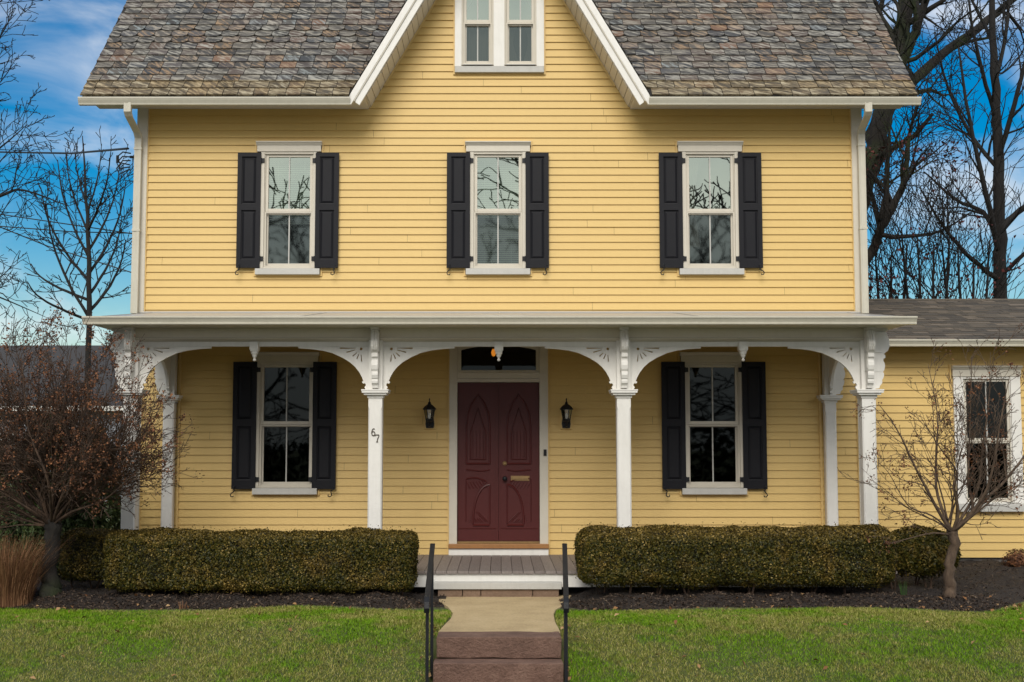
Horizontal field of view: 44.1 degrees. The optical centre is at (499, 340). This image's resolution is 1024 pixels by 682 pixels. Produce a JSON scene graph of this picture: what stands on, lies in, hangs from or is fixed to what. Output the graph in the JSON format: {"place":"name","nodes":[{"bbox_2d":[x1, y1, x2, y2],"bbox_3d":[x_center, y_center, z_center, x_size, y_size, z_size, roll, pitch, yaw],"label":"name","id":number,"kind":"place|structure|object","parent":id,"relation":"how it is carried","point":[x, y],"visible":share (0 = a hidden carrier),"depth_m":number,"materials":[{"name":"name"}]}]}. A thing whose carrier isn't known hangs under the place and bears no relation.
{"place":"outdoors","nodes":[
{"label":"outdoors","id":0,"kind":"place"},
{"bbox_2d":[0,226,127,233],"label":"cable","id":1,"kind":"object","parent":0,"point":[61,230],"visible":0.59,"depth_m":35.16,"materials":[{"name":"rubber"}]},
{"bbox_2d":[0,214,131,233],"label":"cable","id":2,"kind":"object","parent":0,"point":[63,223],"visible":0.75,"depth_m":35.18,"materials":[{"name":"rubber"}]},
{"bbox_2d":[2,228,130,272],"bbox_3d":[-13.503,-2.714,34.135,8.721,2.255,0.030,0,-5,0],"label":"cable","id":3,"kind":"object","parent":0,"point":[71,253],"visible":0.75,"depth_m":34.09,"materials":[{"name":"rubber"}]},
{"bbox_2d":[439,595,570,632],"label":"path","id":4,"kind":"structure","parent":0,"point":[517,614],"depth_m":12.88,"materials":[{"name":"concrete"}]},
{"bbox_2d":[0,506,1023,681],"bbox_3d":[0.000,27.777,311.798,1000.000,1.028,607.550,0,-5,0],"label":"ground","id":5,"kind":"structure","parent":0,"point":[709,665],"depth_m":11.32,"materials":[{"name":"green plant"}]},
{"bbox_2d":[0,448,42,558],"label":"evergreen shrub","id":6,"kind":"object","parent":5,"relation":"on","point":[36,535],"visible":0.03,"depth_m":16.83,"materials":[{"name":"green plant"}]},
{"bbox_2d":[0,0,94,351],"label":"bare tree","id":7,"kind":"object","parent":5,"relation":"on","point":[4,192],"visible":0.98,"depth_m":22.98,"materials":[{"name":"brown plant"}]},
{"bbox_2d":[0,345,122,495],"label":"neighbour house","id":8,"kind":"structure","parent":5,"relation":"on","point":[80,350],"depth_m":40.76,"materials":[{"name":"white paint"}]},
{"bbox_2d":[12,126,133,415],"bbox_3d":[-11.367,-0.785,34.235,3.754,10.800,4.232,0,-5,0],"label":"bare tree","id":9,"kind":"object","parent":5,"relation":"on","point":[87,277],"visible":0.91,"depth_m":34.36,"materials":[{"name":"brown plant"}]},
{"bbox_2d":[424,543,434,681],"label":"handrail","id":10,"kind":"object","parent":5,"relation":"on","point":[428,602],"visible":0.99,"depth_m":10.76,"materials":[{"name":"black metal"}]},
{"bbox_2d":[432,658,563,681],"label":"stone step","id":11,"kind":"object","parent":5,"relation":"on","point":[500,670],"visible":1,"depth_m":11.07,"materials":[{"name":"brown stone"}]},
{"bbox_2d":[437,631,561,658],"bbox_3d":[-0.004,2.759,11.477,1.125,0.197,0.350,0,-5,0],"label":"stone step","id":12,"kind":"object","parent":5,"relation":"on","point":[501,644],"visible":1,"depth_m":11.31,"materials":[{"name":"brown stone"}]},
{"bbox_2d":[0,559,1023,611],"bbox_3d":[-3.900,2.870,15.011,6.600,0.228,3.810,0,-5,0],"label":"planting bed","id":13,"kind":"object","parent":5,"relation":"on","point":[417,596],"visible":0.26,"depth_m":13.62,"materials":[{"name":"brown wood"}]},
{"bbox_2d":[0,415,70,567],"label":"evergreen shrub","id":14,"kind":"object","parent":13,"relation":"on","point":[28,531],"visible":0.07,"depth_m":16.04,"materials":[{"name":"green plant"}]},
{"bbox_2d":[0,533,75,607],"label":"ornamental grass","id":15,"kind":"object","parent":13,"relation":"on","point":[18,586],"depth_m":13.39,"materials":[{"name":"plant"}]},
{"bbox_2d":[35,475,107,581],"bbox_3d":[-5.164,2.302,15.463,0.913,1.478,0.909,0,-5,0],"label":"evergreen shrub","id":16,"kind":"object","parent":13,"relation":"on","point":[70,522],"visible":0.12,"depth_m":15.29,"materials":[{"name":"green plant"}]},
{"bbox_2d":[57,429,121,569],"bbox_3d":[-5.154,2.076,16.092,1.008,2.031,1.019,0,-5,0],"label":"evergreen shrub","id":17,"kind":"object","parent":13,"relation":"on","point":[115,513],"visible":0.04,"depth_m":15.92,"materials":[{"name":"green plant"}]},
{"bbox_2d":[58,524,137,588],"bbox_3d":[-4.608,2.539,14.590,0.906,0.835,0.693,0,-5,0],"label":"hedge","id":18,"kind":"object","parent":13,"relation":"on","point":[84,559],"visible":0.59,"depth_m":14.34,"materials":[{"name":"green plant"}]},
{"bbox_2d":[0,301,204,596],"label":"bare ornamental tree","id":19,"kind":"object","parent":13,"relation":"on","point":[40,464],"visible":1,"depth_m":13.59,"materials":[{"name":"brown plant"}]},
{"bbox_2d":[178,599,186,608],"bbox_3d":[-3.352,2.777,13.327,0.096,0.106,0.093,-4,-6,38],"label":"bed plant","id":20,"kind":"object","parent":13,"relation":"on","point":[182,604],"visible":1,"depth_m":13.35,"materials":[{"name":"plant"}]},
{"bbox_2d":[102,524,419,595],"bbox_3d":[-2.631,2.473,14.035,3.495,0.880,0.818,0,-5,0],"label":"hedge","id":21,"kind":"object","parent":13,"relation":"on","point":[184,560],"visible":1,"depth_m":13.72,"materials":[{"name":"green plant"}]},
{"bbox_2d":[15,591,1023,679],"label":"fallen leaves","id":22,"kind":"object","parent":5,"relation":"on","point":[615,607],"visible":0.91,"depth_m":13.06,"materials":[{"name":"plant"}]},
{"bbox_2d":[78,0,1023,596],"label":"house","id":23,"kind":"structure","parent":5,"relation":"on","point":[498,298],"depth_m":16.89,"materials":[{"name":"yellow wood"}]},
{"bbox_2d":[0,147,128,153],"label":"cable","id":24,"kind":"object","parent":23,"relation":"attached to","point":[115,149],"visible":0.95,"depth_m":21.98,"materials":[{"name":"rubber"}]},
{"bbox_2d":[251,350,320,495],"bbox_3d":[-2.828,1.083,16.770,0.910,1.920,0.215,0,-5,0],"label":"window","id":25,"kind":"structure","parent":23,"relation":"in","point":[284,413],"depth_m":16.78,"materials":[{"name":"glass"}]},
{"bbox_2d":[254,140,323,275],"bbox_3d":[-2.832,-1.785,17.005,0.920,1.845,0.215,0,-5,0],"label":"window","id":26,"kind":"structure","parent":23,"relation":"in","point":[288,172],"depth_m":17.01,"materials":[{"name":"grey paint"}]},
{"bbox_2d":[461,0,493,65],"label":"window","id":27,"kind":"structure","parent":23,"relation":"in","point":[477,39],"depth_m":17.23,"materials":[{"name":"grey paint"}]},
{"bbox_2d":[464,140,531,275],"bbox_3d":[-0.021,-1.785,17.005,0.920,1.845,0.215,0,-5,0],"label":"window","id":28,"kind":"structure","parent":23,"relation":"in","point":[497,169],"depth_m":17.01,"materials":[{"name":"grey paint"}]},
{"bbox_2d":[457,383,538,540],"bbox_3d":[-0.016,1.593,16.733,1.081,2.087,0.115,0,-5,0],"label":"front door","id":29,"kind":"structure","parent":23,"relation":"in","point":[477,501],"depth_m":16.74,"materials":[{"name":"paint"}]},
{"bbox_2d":[504,0,536,65],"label":"window","id":30,"kind":"structure","parent":23,"relation":"in","point":[520,40],"depth_m":17.23,"materials":[{"name":"grey paint"}]},
{"bbox_2d":[675,140,745,275],"bbox_3d":[2.832,-1.785,17.005,0.920,1.845,0.215,0,-5,0],"label":"window","id":31,"kind":"structure","parent":23,"relation":"in","point":[709,169],"depth_m":17.01,"materials":[{"name":"grey paint"}]},
{"bbox_2d":[678,350,747,495],"bbox_3d":[2.828,1.083,16.770,0.910,1.920,0.215,0,-5,0],"label":"window","id":32,"kind":"structure","parent":23,"relation":"in","point":[713,381],"depth_m":16.78,"materials":[{"name":"glass"}]},
{"bbox_2d":[949,364,1023,512],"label":"window","id":33,"kind":"structure","parent":23,"relation":"in","point":[1013,385],"depth_m":17.00,"materials":[{"name":"white paint"}]},
{"bbox_2d":[562,543,568,681],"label":"handrail","id":34,"kind":"object","parent":5,"relation":"on","point":[565,583],"visible":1,"depth_m":10.30,"materials":[{"name":"black metal"}]},
{"bbox_2d":[559,560,1023,610],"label":"planting bed","id":35,"kind":"object","parent":5,"relation":"on","point":[996,577],"visible":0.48,"depth_m":14.04,"materials":[{"name":"soil"}]},
{"bbox_2d":[572,520,900,594],"bbox_3d":[2.608,2.446,14.029,3.588,0.930,0.800,0,-5,0],"label":"hedge","id":36,"kind":"object","parent":35,"relation":"on","point":[683,556],"visible":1,"depth_m":13.73,"materials":[{"name":"green plant"}]},
{"bbox_2d":[899,578,907,594],"bbox_3d":[4.463,2.721,13.963,0.118,0.190,0.125,-2,-5,22],"label":"bed plant","id":37,"kind":"object","parent":35,"relation":"on","point":[902,592],"visible":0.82,"depth_m":13.94,"materials":[{"name":"green plant"}]},
{"bbox_2d":[890,523,961,588],"bbox_3d":[4.877,2.545,14.695,0.914,0.839,0.829,0,-5,0],"label":"shrub","id":38,"kind":"object","parent":35,"relation":"on","point":[922,556],"visible":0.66,"depth_m":14.39,"materials":[{"name":"green plant"}]},
{"bbox_2d":[838,322,1023,597],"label":"bare ornamental tree","id":39,"kind":"object","parent":35,"relation":"on","point":[949,581],"visible":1,"depth_m":13.73,"materials":[{"name":"brown plant"}]},
{"bbox_2d":[1001,548,1023,566],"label":"shrub","id":40,"kind":"object","parent":35,"relation":"on","point":[1015,559],"visible":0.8,"depth_m":16.15,"materials":[{"name":"brown plant"}]},
{"bbox_2d":[866,119,974,298],"bbox_3d":[6.654,-0.262,22.884,3.063,7.706,5.355,-3,-6,33],"label":"sapling","id":41,"kind":"object","parent":5,"relation":"on","point":[881,279],"visible":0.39,"depth_m":22.79,"materials":[{"name":"brown plant"}]},
{"bbox_2d":[862,0,1023,285],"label":"old tree","id":42,"kind":"object","parent":5,"relation":"on","point":[901,35],"visible":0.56,"depth_m":25.53,"materials":[{"name":"brown plant"}]},
{"bbox_2d":[865,119,1023,298],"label":"sapling","id":43,"kind":"object","parent":5,"relation":"on","point":[919,294],"visible":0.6,"depth_m":22.80,"materials":[{"name":"brown plant"}]},
{"bbox_2d":[867,121,1023,298],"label":"sapling","id":44,"kind":"object","parent":5,"relation":"on","point":[987,268],"visible":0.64,"depth_m":22.88,"materials":[{"name":"brown plant"}]},
{"bbox_2d":[886,0,1023,298],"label":"bare tree","id":45,"kind":"object","parent":5,"relation":"on","point":[999,137],"visible":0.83,"depth_m":23.95,"materials":[{"name":"brown plant"}]},
{"bbox_2d":[0,0,1023,344],"label":"sky","id":46,"kind":"structure","parent":0,"point":[70,40],"materials":[{"name":"blue"}]}
]}

